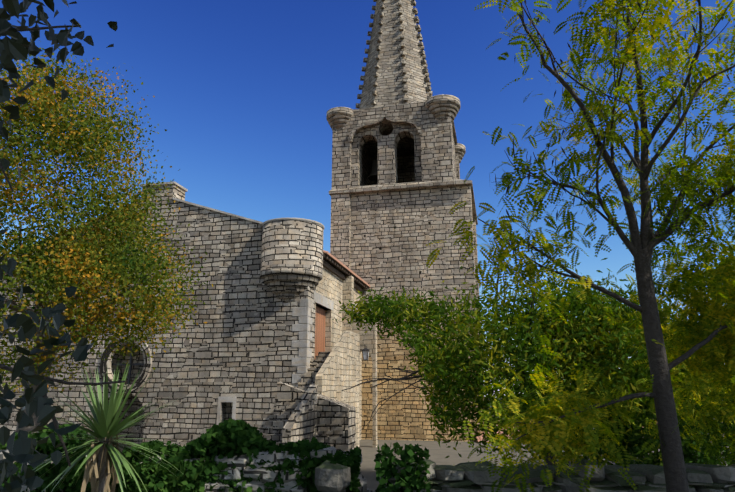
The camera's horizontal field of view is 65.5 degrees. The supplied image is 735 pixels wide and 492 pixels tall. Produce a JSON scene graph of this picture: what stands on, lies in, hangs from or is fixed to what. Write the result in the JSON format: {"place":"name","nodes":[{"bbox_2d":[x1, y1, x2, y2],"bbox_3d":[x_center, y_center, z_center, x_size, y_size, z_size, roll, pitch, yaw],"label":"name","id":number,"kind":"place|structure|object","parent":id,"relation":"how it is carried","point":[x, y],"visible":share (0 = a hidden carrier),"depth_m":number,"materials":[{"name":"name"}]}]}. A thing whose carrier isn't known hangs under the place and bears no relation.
{"place":"outdoors","nodes":[
{"label":"outdoors","id":0,"kind":"place"},
{"bbox_2d":[0,0,124,491],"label":"leaves","id":1,"kind":"object","parent":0,"point":[16,47],"depth_m":2.59,"materials":[{"name":"green plant"}]},
{"bbox_2d":[276,382,355,450],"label":"stair walls","id":2,"kind":"structure","parent":0,"point":[323,418],"depth_m":18.70,"materials":[{"name":"grey stone"}]},
{"bbox_2d":[315,331,359,446],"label":"stair wall","id":3,"kind":"structure","parent":2,"relation":"on","point":[337,373],"depth_m":23.25,"materials":[{"name":"beige stone"}]},
{"bbox_2d":[314,262,361,439],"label":"side wall","id":4,"kind":"structure","parent":0,"point":[330,286],"depth_m":26.73,"materials":[{"name":"beige stone"}]},
{"bbox_2d":[323,254,367,292],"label":"eaves","id":5,"kind":"object","parent":4,"relation":"attached to","point":[340,269],"visible":0.56,"depth_m":27.36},
{"bbox_2d":[0,0,734,395],"label":"sky","id":6,"kind":"structure","parent":0,"point":[244,91],"materials":[{"name":"blue"}]},
{"bbox_2d":[332,258,734,463],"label":"foliage","id":7,"kind":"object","parent":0,"point":[591,335],"depth_m":14.66,"materials":[{"name":"green plant"}]},
{"bbox_2d":[359,398,726,491],"bbox_3d":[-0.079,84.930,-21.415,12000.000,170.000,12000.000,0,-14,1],"label":"ground","id":8,"kind":"structure","parent":0,"point":[438,454],"depth_m":23.88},
{"bbox_2d":[0,225,155,434],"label":"tree trunk and branches","id":9,"kind":"object","parent":8,"relation":"on","point":[35,419],"visible":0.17,"depth_m":11.43,"materials":[{"name":"brown plant"}]},
{"bbox_2d":[0,37,212,402],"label":"tree foliage","id":10,"kind":"object","parent":9,"relation":"attached to","point":[70,269],"visible":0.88,"depth_m":11.37,"materials":[{"name":"green plant"}]},
{"bbox_2d":[17,359,183,491],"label":"yucca","id":11,"kind":"object","parent":8,"relation":"on","point":[106,415],"depth_m":5.28,"materials":[{"name":"green plant"}]},
{"bbox_2d":[81,434,119,491],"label":"dry yucca leaves","id":12,"kind":"object","parent":11,"relation":"attached to","point":[91,467],"visible":0.67,"depth_m":5.26,"materials":[{"name":"beige plant"}]},
{"bbox_2d":[121,345,143,379],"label":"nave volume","id":13,"kind":"structure","parent":8,"relation":"on","point":[136,369],"depth_m":25.24,"materials":[{"name":"grey stone"}]},
{"bbox_2d":[315,306,325,359],"bbox_3d":[-2.223,4.062,24.941,0.060,2.850,2.350,-3,-14,12],"label":"plank door","id":14,"kind":"structure","parent":13,"relation":"attached to","point":[320,331],"depth_m":25.38,"materials":[{"name":"brown wood"}]},
{"bbox_2d":[314,291,333,310],"bbox_3d":[-2.055,2.461,25.299,0.325,0.430,2.980,-3,-14,12],"label":"door lintel","id":15,"kind":"structure","parent":13,"relation":"attached to","point":[323,301],"depth_m":25.22,"materials":[{"name":"stone"}]},
{"bbox_2d":[323,253,368,287],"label":"roof boards","id":16,"kind":"object","parent":13,"relation":"on","point":[344,268],"visible":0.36,"depth_m":27.34,"materials":[{"name":"brown wood"}]},
{"bbox_2d":[323,250,369,286],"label":"nave roof tiles","id":17,"kind":"object","parent":16,"relation":"on","point":[344,266],"visible":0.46,"depth_m":27.28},
{"bbox_2d":[0,184,315,451],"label":"facade wall","id":18,"kind":"structure","parent":8,"relation":"on","point":[238,345],"depth_m":23.76,"materials":[{"name":"beige stone"}]},
{"bbox_2d":[100,335,151,393],"bbox_3d":[-10.223,5.020,24.300,2.480,2.480,0.340,-3,-14,12],"label":"round window frame","id":19,"kind":"object","parent":18,"relation":"attached to","point":[105,366],"visible":0.71,"depth_m":24.17,"materials":[{"name":"beige stone"}]},
{"bbox_2d":[112,346,143,383],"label":"window bars","id":20,"kind":"object","parent":19,"relation":"in","point":[130,368],"visible":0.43,"depth_m":24.49,"materials":[{"name":"black metal"}]},
{"bbox_2d":[112,380,143,449],"bbox_3d":[-10.095,7.200,24.198,2.400,3.000,0.060,-3,-14,12],"label":"door","id":21,"kind":"structure","parent":18,"relation":"attached to","point":[126,382],"depth_m":24.09,"materials":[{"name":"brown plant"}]},
{"bbox_2d":[13,181,262,254],"bbox_3d":[-10.809,-0.754,26.330,17.550,3.931,1.140,-3,-14,12],"label":"wall coping","id":22,"kind":"object","parent":18,"relation":"on","point":[198,205],"visible":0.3,"depth_m":25.29,"materials":[{"name":"beige stone"}]},
{"bbox_2d":[216,396,236,424],"bbox_3d":[-5.576,6.739,22.853,0.800,1.400,0.320,-3,-14,12],"label":"window frame","id":23,"kind":"object","parent":18,"relation":"attached to","point":[224,400],"visible":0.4,"depth_m":22.80,"materials":[{"name":"stone"}]},
{"bbox_2d":[260,220,323,302],"bbox_3d":[-3.186,0.842,24.108,2.600,3.350,2.600,-3,-14,12],"label":"turret","id":24,"kind":"object","parent":18,"relation":"attached to","point":[291,259],"visible":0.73,"depth_m":23.16,"materials":[{"name":"stone"}]},
{"bbox_2d":[262,218,324,228],"bbox_3d":[-3.186,-0.821,24.526,2.680,0.160,2.680,-3,-14,12],"label":"turret coping","id":25,"kind":"object","parent":24,"relation":"on","point":[301,219],"visible":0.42,"depth_m":23.41,"materials":[{"name":"beige stone"}]},
{"bbox_2d":[291,299,312,386],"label":"facade quoins","id":26,"kind":"object","parent":18,"relation":"attached to","point":[302,361],"visible":0.5,"depth_m":22.81,"materials":[{"name":"grey stone"}]},
{"bbox_2d":[260,352,329,445],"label":"stair steps","id":27,"kind":"structure","parent":8,"relation":"on","point":[272,429],"depth_m":18.79,"materials":[{"name":"grey stone"}]},
{"bbox_2d":[315,460,350,491],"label":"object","id":28,"kind":"structure","parent":8,"relation":"on","point":[331,477],"depth_m":5.70,"materials":[{"name":"stone"}]},
{"bbox_2d":[342,276,353,333],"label":"buttress","id":29,"kind":"structure","parent":8,"relation":"on","point":[348,288],"depth_m":28.32,"materials":[{"name":"stone"}]},
{"bbox_2d":[352,309,377,446],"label":"gate wall","id":30,"kind":"structure","parent":8,"relation":"on","point":[368,339],"depth_m":27.50,"materials":[{"name":"stone"}]},
{"bbox_2d":[360,345,369,359],"bbox_3d":[-0.350,5.138,27.480,0.922,0.800,0.360,-3,-14,12],"label":"lantern frame","id":31,"kind":"object","parent":30,"relation":"attached to","point":[366,349],"visible":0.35,"depth_m":27.31,"materials":[{"name":"black metal"}]},
{"bbox_2d":[363,351,368,359],"bbox_3d":[-0.076,5.239,27.392,0.292,0.400,0.292,-3,-14,12],"label":"lantern glass","id":32,"kind":"object","parent":31,"relation":"in","point":[365,353],"visible":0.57,"depth_m":27.29,"materials":[{"name":"grey glass"}]},
{"bbox_2d":[350,186,476,441],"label":"tower wall","id":33,"kind":"structure","parent":8,"relation":"on","point":[393,233],"depth_m":32.23,"materials":[{"name":"beige stone"}]},
{"bbox_2d":[329,179,477,224],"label":"tower cornice","id":34,"kind":"structure","parent":33,"relation":"attached to","point":[402,186],"depth_m":33.32,"materials":[{"name":"beige stone"}]},
{"bbox_2d":[351,119,455,186],"bbox_3d":[2.259,-5.096,37.843,6.790,5.100,7.340,-3,-14,12],"label":"belfry","id":35,"kind":"object","parent":33,"relation":"on","point":[394,149],"visible":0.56,"depth_m":34.95,"materials":[{"name":"stone"}]},
{"bbox_2d":[326,107,352,129],"bbox_3d":[-1.620,-7.529,35.686,1.900,1.550,1.900,-3,-14,12],"label":"corner turret","id":36,"kind":"object","parent":35,"relation":"attached to","point":[338,118],"visible":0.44,"depth_m":35.06,"materials":[{"name":"stone"}]},
{"bbox_2d":[368,159,377,181],"bbox_3d":[0.619,-4.917,36.625,1.240,1.240,1.240,-3,-14,12],"label":"bell","id":37,"kind":"object","parent":35,"relation":"hanging from","point":[373,176],"visible":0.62,"depth_m":36.33,"materials":[{"name":"brown metal"}]},
{"bbox_2d":[351,110,419,129],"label":"belfry wall","id":38,"kind":"structure","parent":35,"relation":"attached to","point":[414,115],"depth_m":34.61,"materials":[{"name":"beige stone"}]},
{"bbox_2d":[348,112,422,141],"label":"arch molding","id":39,"kind":"structure","parent":35,"relation":"attached to","point":[384,115],"depth_m":34.51,"materials":[{"name":"beige stone"}]},
{"bbox_2d":[359,0,428,108],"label":"spire","id":40,"kind":"structure","parent":35,"relation":"on","point":[389,88],"depth_m":38.02,"materials":[{"name":"stone"}]},
{"bbox_2d":[356,0,432,108],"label":"spire crockets","id":41,"kind":"object","parent":40,"relation":"attached to","point":[403,62],"visible":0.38,"depth_m":38.58,"materials":[{"name":"beige stone"}]},
{"bbox_2d":[332,103,459,188],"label":"belfry pilasters","id":42,"kind":"object","parent":35,"relation":"attached to","point":[437,161],"visible":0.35,"depth_m":33.96,"materials":[{"name":"beige stone"}]},
{"bbox_2d":[353,102,457,143],"bbox_3d":[2.229,-7.598,38.452,7.240,0.050,7.790,-3,-14,12],"label":"belfry top","id":43,"kind":"object","parent":35,"relation":"attached to","point":[454,133],"visible":0.14,"depth_m":37.09,"materials":[{"name":"beige stone"}]},
{"bbox_2d":[425,94,460,122],"bbox_3d":[4.516,-7.866,34.347,2.160,1.550,2.160,-3,-14,12],"label":"corner turret","id":44,"kind":"object","parent":35,"relation":"attached to","point":[442,107],"visible":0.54,"depth_m":33.67,"materials":[{"name":"stone"}]},
{"bbox_2d":[455,143,465,162],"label":"corner turret","id":45,"kind":"object","parent":35,"relation":"attached to","point":[460,150],"visible":0.31,"depth_m":40.21,"materials":[{"name":"stone"}]},
{"bbox_2d":[330,185,484,441],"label":"tower pilasters","id":46,"kind":"object","parent":33,"relation":"attached to","point":[340,238],"visible":0.24,"depth_m":33.43,"materials":[{"name":"beige stone"}]},
{"bbox_2d":[342,247,566,465],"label":"tree branches","id":47,"kind":"object","parent":8,"relation":"on","point":[418,376],"visible":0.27,"depth_m":15.94,"materials":[{"name":"brown plant"}]},
{"bbox_2d":[525,232,734,467],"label":"tree row","id":48,"kind":"object","parent":8,"relation":"on","point":[651,457],"depth_m":15.04,"materials":[{"name":"green plant"}]},
{"bbox_2d":[426,0,734,491],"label":"tree foliage","id":49,"kind":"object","parent":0,"point":[563,433],"depth_m":5.50,"materials":[{"name":"green plant"}]},
{"bbox_2d":[577,192,734,465],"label":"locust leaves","id":50,"kind":"object","parent":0,"point":[691,278],"visible":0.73,"depth_m":6.34,"materials":[{"name":"green plant"}]},
{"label":"garden terrace","id":51,"kind":"structure","parent":0,"visible":0},
{"bbox_2d":[0,446,371,491],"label":"garden wall","id":52,"kind":"structure","parent":51,"relation":"on","point":[240,461],"depth_m":5.97,"materials":[{"name":"stone"}]},
{"bbox_2d":[0,418,361,491],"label":"ivy","id":53,"kind":"object","parent":52,"relation":"on","point":[230,438],"visible":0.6,"depth_m":5.95,"materials":[{"name":"green plant"}]},
{"bbox_2d":[384,458,734,491],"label":"garden wall","id":54,"kind":"structure","parent":51,"relation":"on","point":[466,477],"depth_m":5.54,"materials":[{"name":"stone"}]},
{"bbox_2d":[374,442,430,491],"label":"ivy leaf cover","id":55,"kind":"object","parent":54,"relation":"attached to","point":[408,455],"visible":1,"depth_m":5.52,"materials":[{"name":"green plant"}]},
{"bbox_2d":[478,0,734,491],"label":"locust tree branches","id":56,"kind":"object","parent":51,"relation":"on","point":[640,246],"visible":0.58,"depth_m":5.49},
{"bbox_2d":[472,0,734,259],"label":"locust pods hanging","id":57,"kind":"object","parent":56,"relation":"hanging from","point":[630,163],"visible":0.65,"depth_m":5.61},
{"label":"house walls","id":58,"kind":"object","parent":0,"visible":0},
{"bbox_2d":[477,420,518,442],"bbox_3d":[7.715,10.097,31.572,4.300,0.944,6.200,0,-14,1],"label":"house roof","id":59,"kind":"object","parent":58,"relation":"on","point":[480,438],"depth_m":29.24,"materials":[{"name":"tile"}]}
]}

